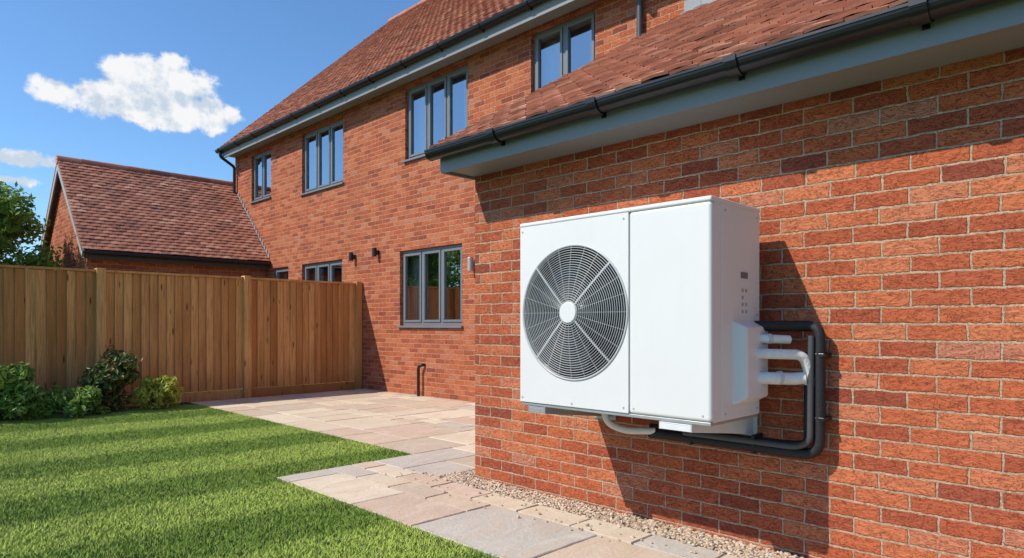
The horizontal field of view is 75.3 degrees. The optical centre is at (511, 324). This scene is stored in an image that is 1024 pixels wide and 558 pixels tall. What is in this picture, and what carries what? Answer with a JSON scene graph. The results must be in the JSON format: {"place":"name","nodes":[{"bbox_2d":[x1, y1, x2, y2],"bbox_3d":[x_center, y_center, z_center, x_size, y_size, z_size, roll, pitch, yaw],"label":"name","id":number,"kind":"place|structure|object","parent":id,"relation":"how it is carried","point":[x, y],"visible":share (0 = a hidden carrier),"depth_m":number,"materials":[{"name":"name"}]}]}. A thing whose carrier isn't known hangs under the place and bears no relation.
{"place":"outdoors","nodes":[
{"label":"outdoors","id":0,"kind":"place"},
{"bbox_2d":[0,0,421,260],"label":"sky","id":1,"kind":"structure","parent":0,"point":[161,85],"materials":[{"name":"blue"}]},
{"bbox_2d":[0,404,505,557],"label":"lawn","id":2,"kind":"structure","parent":0,"point":[233,529],"depth_m":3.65,"materials":[{"name":"green plant"}]},
{"bbox_2d":[190,389,739,557],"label":"patio","id":3,"kind":"structure","parent":0,"point":[434,436],"depth_m":4.70,"materials":[{"name":"stone"}]},
{"bbox_2d":[385,468,803,557],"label":"gravel","id":4,"kind":"structure","parent":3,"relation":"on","point":[737,549],"depth_m":3.85,"materials":[{"name":"beige gravel"}]},
{"label":"ground","id":5,"kind":"structure","parent":0,"visible":0},
{"bbox_2d":[0,181,66,270],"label":"tree","id":6,"kind":"object","parent":5,"relation":"on","point":[14,225],"visible":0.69,"depth_m":12.21,"materials":[{"name":"green plant"}]},
{"bbox_2d":[14,402,194,418],"bbox_3d":[-8.369,1.157,5.926,10.485,0.055,0.335,0,0,-45],"label":"flower bed","id":7,"kind":"object","parent":5,"relation":"on","point":[130,407],"visible":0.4,"depth_m":8.99,"materials":[{"name":"soil"}]},
{"bbox_2d":[0,361,49,421],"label":"shrub","id":8,"kind":"object","parent":7,"relation":"in","point":[17,388],"visible":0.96,"depth_m":7.72,"materials":[{"name":"green plant"}]},
{"bbox_2d":[30,384,110,418],"bbox_3d":[-5.385,0.947,8.106,0.794,0.475,0.466,0,0,-22],"label":"shrub","id":9,"kind":"object","parent":7,"relation":"in","point":[85,398],"visible":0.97,"depth_m":8.06,"materials":[{"name":"green plant"}]},
{"bbox_2d":[77,344,142,413],"bbox_3d":[-5.205,0.761,8.613,0.711,1.043,0.723,0,0,-45],"label":"shrub","id":10,"kind":"object","parent":7,"relation":"in","point":[116,370],"visible":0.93,"depth_m":8.56,"materials":[{"name":"green plant"}]},
{"bbox_2d":[130,375,183,409],"bbox_3d":[-4.735,0.907,8.854,0.662,0.493,0.451,0,0,-26],"label":"shrub","id":11,"kind":"object","parent":7,"relation":"in","point":[153,393],"visible":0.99,"depth_m":8.79,"materials":[{"name":"green plant"}]},
{"bbox_2d":[39,155,270,278],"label":"brick garage","id":12,"kind":"structure","parent":5,"relation":"on","point":[111,216],"depth_m":13.57,"materials":[{"name":"ceramic"}]},
{"bbox_2d":[0,264,361,414],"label":"wooden fence","id":13,"kind":"object","parent":5,"relation":"on","point":[195,335],"visible":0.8,"depth_m":9.78,"materials":[{"name":"brown wood"}]},
{"bbox_2d":[235,0,686,402],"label":"wall","id":14,"kind":"structure","parent":5,"relation":"on","point":[387,203],"depth_m":11.07,"materials":[{"name":"brick"}]},
{"bbox_2d":[219,152,235,193],"bbox_3d":[-6.647,-3.385,15.502,0.380,1.270,0.067,0,0,-37],"label":"downpipe","id":15,"kind":"object","parent":14,"relation":"attached to","point":[234,170],"visible":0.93,"depth_m":15.56,"materials":[{"name":"black plastic"}]},
{"bbox_2d":[249,196,270,203],"bbox_3d":[-5.561,-2.761,14.720,0.099,0.033,1.040,0,0,-45],"label":"window sill","id":16,"kind":"structure","parent":14,"relation":"attached to","point":[262,199],"depth_m":14.65,"materials":[{"name":"grey plastic"}]},
{"bbox_2d":[254,149,270,200],"bbox_3d":[-5.503,-3.310,14.777,0.060,1.060,0.980,0,0,-45],"label":"window frame","id":17,"kind":"object","parent":14,"relation":"in","point":[260,155],"visible":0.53,"depth_m":14.79,"materials":[{"name":"grey plastic"}]},
{"bbox_2d":[254,151,270,199],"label":"window sashes","id":18,"kind":"object","parent":17,"relation":"in","point":[263,156],"depth_m":14.77,"materials":[{"name":"grey plastic"}]},
{"bbox_2d":[257,154,270,197],"bbox_3d":[-5.512,-3.310,14.769,0.006,0.878,0.798,0,0,-45],"label":"window glass","id":19,"kind":"object","parent":18,"relation":"in","point":[259,175],"visible":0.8,"depth_m":14.69,"materials":[{"name":"glass"}]},
{"bbox_2d":[275,267,287,278],"bbox_3d":[-4.837,-0.605,14.107,0.060,1.230,0.710,0,0,-45],"label":"window frame","id":20,"kind":"object","parent":14,"relation":"in","point":[283,268],"visible":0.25,"depth_m":14.20,"materials":[{"name":"grey plastic"}]},
{"bbox_2d":[276,269,287,278],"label":"window sashes","id":21,"kind":"object","parent":20,"relation":"in","point":[278,272],"depth_m":14.26,"materials":[{"name":"grey plastic"}]},
{"bbox_2d":[299,182,343,195],"bbox_3d":[-3.668,-2.611,12.816,0.099,0.033,1.650,0,0,-45],"label":"window sill","id":22,"kind":"structure","parent":14,"relation":"attached to","point":[324,188],"depth_m":12.72,"materials":[{"name":"grey plastic"}]},
{"bbox_2d":[305,260,341,280],"bbox_3d":[-3.625,-0.605,12.887,0.060,1.230,1.550,0,0,-45],"label":"window frame","id":23,"kind":"object","parent":14,"relation":"in","point":[323,263],"visible":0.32,"depth_m":12.95,"materials":[{"name":"grey plastic"}]},
{"bbox_2d":[305,262,341,283],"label":"window sashes","id":24,"kind":"object","parent":23,"relation":"in","point":[330,272],"depth_m":12.93,"materials":[{"name":"grey plastic"}]},
{"bbox_2d":[305,119,342,192],"bbox_3d":[-3.611,-3.235,12.873,0.060,1.210,1.590,0,0,-45],"label":"window frame","id":25,"kind":"object","parent":14,"relation":"in","point":[325,127],"visible":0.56,"depth_m":12.69,"materials":[{"name":"grey plastic"}]},
{"bbox_2d":[305,122,342,191],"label":"window sashes","id":26,"kind":"object","parent":25,"relation":"in","point":[318,135],"depth_m":12.99,"materials":[{"name":"grey plastic"}]},
{"bbox_2d":[309,265,341,282],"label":"window panes","id":27,"kind":"object","parent":14,"relation":"attached to","point":[337,273],"depth_m":14.19,"materials":[{"name":"clear glass"}]},
{"bbox_2d":[311,267,323,280],"bbox_3d":[-3.928,-0.455,13.411,0.054,1.730,0.479,0,0,-45],"label":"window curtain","id":28,"kind":"object","parent":27,"relation":"hanging from","point":[313,274],"depth_m":13.46,"materials":[{"name":"grey fabric"}]},
{"bbox_2d":[309,125,342,188],"bbox_3d":[-3.061,-3.045,13.419,1.480,1.830,2.090,0,0,-45],"label":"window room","id":29,"kind":"object","parent":14,"relation":"attached to","point":[338,154],"depth_m":14.04,"materials":[{"name":"blue glass"}]},
{"bbox_2d":[311,136,315,187],"bbox_3d":[-3.991,-3.085,13.476,0.054,1.710,0.299,0,0,-45],"label":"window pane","id":30,"kind":"structure","parent":29,"relation":"hanging from","point":[313,161],"depth_m":13.51,"materials":[{"name":"glass"}]},
{"bbox_2d":[349,252,355,260],"bbox_3d":[-2.876,-1.230,11.932,0.114,0.150,0.079,0,0,-45],"label":"wall light","id":31,"kind":"object","parent":14,"relation":"attached to","point":[351,256],"visible":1,"depth_m":11.89,"materials":[{"name":"black plastic"}]},
{"bbox_2d":[372,248,378,256],"bbox_3d":[-2.348,-1.250,11.400,0.114,0.150,0.079,0,0,-45],"label":"wall light","id":32,"kind":"object","parent":14,"relation":"attached to","point":[375,252],"visible":1,"depth_m":11.36,"materials":[{"name":"black plastic"}]},
{"bbox_2d":[228,0,596,157],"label":"soffit","id":33,"kind":"structure","parent":14,"relation":"attached to","point":[559,12],"depth_m":10.15,"materials":[{"name":"grey plastic"}]},
{"bbox_2d":[402,154,425,162],"bbox_3d":[-1.196,-2.671,10.331,0.099,0.033,1.620,0,0,-45],"label":"window sill","id":34,"kind":"structure","parent":14,"relation":"attached to","point":[414,158],"depth_m":10.65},
{"bbox_2d":[417,363,424,395],"bbox_3d":[-1.436,0.888,10.496,0.143,0.564,0.070,0,0,6],"label":"waste pipe","id":35,"kind":"object","parent":14,"relation":"attached to","point":[418,377],"visible":0.92,"depth_m":10.49,"materials":[{"name":"black plastic"}]},
{"bbox_2d":[397,326,462,327],"bbox_3d":[-1.295,0.029,10.430,0.099,0.033,1.640,0,0,-45],"label":"window sill","id":36,"kind":"structure","parent":14,"relation":"attached to","point":[429,326],"depth_m":10.34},
{"bbox_2d":[403,244,461,325],"bbox_3d":[-1.238,-0.605,10.487,0.060,1.230,1.580,0,0,-45],"label":"window frame","id":37,"kind":"object","parent":14,"relation":"in","point":[441,323],"visible":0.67,"depth_m":10.42,"materials":[{"name":"grey plastic"}]},
{"bbox_2d":[404,247,461,321],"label":"window sashes","id":38,"kind":"object","parent":37,"relation":"in","point":[445,251],"depth_m":10.59,"materials":[{"name":"grey plastic"}]},
{"bbox_2d":[407,250,460,322],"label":"window panes","id":39,"kind":"object","parent":14,"relation":"attached to","point":[453,285],"depth_m":12.04,"materials":[{"name":"clear glass"}]},
{"bbox_2d":[409,254,428,322],"bbox_3d":[-1.545,-0.455,11.014,0.054,1.730,0.499,0,0,-45],"label":"window curtain","id":40,"kind":"object","parent":39,"relation":"hanging from","point":[414,287],"depth_m":11.07,"materials":[{"name":"grey fabric"}]},
{"bbox_2d":[408,65,467,158],"bbox_3d":[-1.139,-3.280,10.387,0.060,1.180,1.560,0,0,-45],"label":"window frame","id":41,"kind":"object","parent":14,"relation":"in","point":[438,78],"visible":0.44,"depth_m":10.53,"materials":[{"name":"grey plastic"}]},
{"bbox_2d":[409,68,467,157],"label":"window sashes","id":42,"kind":"object","parent":41,"relation":"in","point":[450,110],"depth_m":10.49,"materials":[{"name":"grey plastic"}]},
{"bbox_2d":[434,74,463,143],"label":"window panes","id":43,"kind":"object","parent":14,"relation":"attached to","point":[458,103],"depth_m":11.69,"materials":[{"name":"blue glass"}]},
{"bbox_2d":[414,86,433,153],"bbox_3d":[-1.444,-3.130,10.913,0.054,1.680,0.485,0,0,-45],"label":"window curtain","id":44,"kind":"object","parent":43,"relation":"hanging from","point":[419,121],"depth_m":10.97,"materials":[{"name":"blue glass"}]},
{"bbox_2d":[464,73,465,128],"bbox_3d":[-0.581,-3.130,10.045,0.054,1.680,0.387,0,0,-45],"label":"window curtain","id":45,"kind":"object","parent":43,"relation":"hanging from","point":[464,100],"depth_m":10.17,"materials":[{"name":"blue glass"}]},
{"bbox_2d":[467,257,474,270],"bbox_3d":[-0.593,-0.880,9.633,0.116,0.200,0.084,0,0,-45],"label":"wall light","id":46,"kind":"object","parent":14,"relation":"attached to","point":[470,264],"visible":0.91,"depth_m":9.59,"materials":[{"name":"metal"}]},
{"bbox_2d":[534,9,594,91],"bbox_3d":[0.694,-3.290,8.543,0.060,1.200,1.080,0,0,-45],"label":"window frame","id":47,"kind":"object","parent":14,"relation":"in","point":[563,24],"visible":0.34,"depth_m":8.54,"materials":[{"name":"grey plastic"}]},
{"bbox_2d":[536,13,594,89],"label":"window sashes","id":48,"kind":"object","parent":47,"relation":"in","point":[569,26],"depth_m":8.54,"materials":[{"name":"grey plastic"}]},
{"bbox_2d":[541,33,559,87],"bbox_3d":[0.513,-3.140,8.945,0.054,1.700,0.356,0,0,-45],"label":"window pane","id":49,"kind":"object","parent":48,"relation":"in","point":[550,59],"depth_m":8.95,"materials":[{"name":"glass"}]},
{"bbox_2d":[571,21,589,71],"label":"window pane","id":50,"kind":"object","parent":14,"relation":"attached to","point":[580,45],"depth_m":9.53,"materials":[{"name":"glass"}]},
{"bbox_2d":[590,20,591,61],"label":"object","id":51,"kind":"object","parent":50,"relation":"hanging from","point":[590,40],"depth_m":8.44,"materials":[{"name":"blue glass"}]},
{"bbox_2d":[636,0,642,37],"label":"downpipe","id":52,"kind":"object","parent":14,"relation":"attached to","point":[639,17],"visible":0.62,"depth_m":7.55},
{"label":"window","id":53,"kind":"object","parent":14,"relation":"attached to","visible":0},
{"bbox_2d":[281,272,287,281],"bbox_3d":[-4.942,-0.455,14.432,0.054,1.730,0.200,0,0,-45],"label":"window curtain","id":54,"kind":"object","parent":53,"relation":"hanging from","point":[284,275],"depth_m":14.41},
{"bbox_2d":[475,47,1023,557],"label":"extension wall","id":55,"kind":"structure","parent":5,"relation":"on","point":[891,237],"depth_m":3.10,"materials":[{"name":"red brick"}]},
{"bbox_2d":[443,137,474,179],"bbox_3d":[-0.379,-1.218,4.872,0.308,0.265,0.020,0,0,-45],"label":"eave box end","id":56,"kind":"object","parent":55,"relation":"attached to","point":[461,175],"visible":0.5,"depth_m":4.85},
{"bbox_2d":[520,195,831,458],"bbox_3d":[0.768,0.036,3.442,0.656,1.217,1.469,0,0,-45],"label":"heat pump","id":57,"kind":"object","parent":55,"relation":"attached to","point":[651,311],"visible":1,"depth_m":3.17,"materials":[{"name":"metal"}]},
{"bbox_2d":[679,0,715,14],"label":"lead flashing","id":58,"kind":"object","parent":55,"relation":"attached to","point":[689,5],"visible":0.55,"depth_m":7.13,"materials":[{"name":"grey metal"}]},
{"bbox_2d":[546,0,907,112],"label":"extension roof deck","id":59,"kind":"structure","parent":55,"relation":"on","point":[661,76],"depth_m":3.26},
{"bbox_2d":[429,0,907,148],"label":"extension roof tiles","id":60,"kind":"object","parent":59,"relation":"on","point":[673,45],"visible":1,"depth_m":4.15,"materials":[{"name":"brown tile"}]},
{"bbox_2d":[440,0,1023,173],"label":"extension fascia","id":61,"kind":"structure","parent":55,"relation":"attached to","point":[994,17],"depth_m":3.02,"materials":[{"name":"grey plastic"}]},
{"bbox_2d":[424,0,1000,160],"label":"extension gutter","id":62,"kind":"object","parent":61,"relation":"attached to","point":[925,14],"visible":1,"depth_m":3.06,"materials":[{"name":"black plastic"}]},
{"bbox_2d":[452,25,1023,176],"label":"extension soffit","id":63,"kind":"structure","parent":55,"relation":"attached to","point":[991,43],"depth_m":3.18,"materials":[{"name":"grey plastic"}]},
{"bbox_3d":[3.564,-3.600,11.826,8.870,9.700,19.750,0,0,-45],"label":"gable wall","id":64,"kind":"object","parent":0,"visible":0},
{"bbox_3d":[1.865,-6.355,10.209,4.839,4.582,19.850,0,0,-45],"label":"main roof deck","id":65,"kind":"object","parent":64,"relation":"attached to","visible":0},
{"bbox_2d":[219,0,523,147],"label":"roof tiles","id":66,"kind":"object","parent":65,"relation":"attached to","point":[420,27],"visible":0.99,"depth_m":13.12,"materials":[{"name":"ceramic"}]},
{"bbox_2d":[222,0,576,157],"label":"fascia","id":67,"kind":"structure","parent":65,"relation":"attached to","point":[518,19],"depth_m":10.11,"materials":[{"name":"grey plastic"}]},
{"bbox_2d":[215,0,545,153],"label":"gutter","id":68,"kind":"object","parent":67,"relation":"attached to","point":[487,23],"visible":0.99,"depth_m":10.28,"materials":[{"name":"black plastic"}]},
{"bbox_3d":[5.241,-6.355,13.564,4.839,4.582,19.850,0,0,-45],"label":"rear roof deck","id":69,"kind":"object","parent":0,"visible":0},
{"bbox_2d":[388,0,425,21],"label":"ridge tiles","id":70,"kind":"object","parent":69,"relation":"on","point":[409,8],"visible":0.32,"depth_m":18.20,"materials":[{"name":"ceramic"}]}
]}

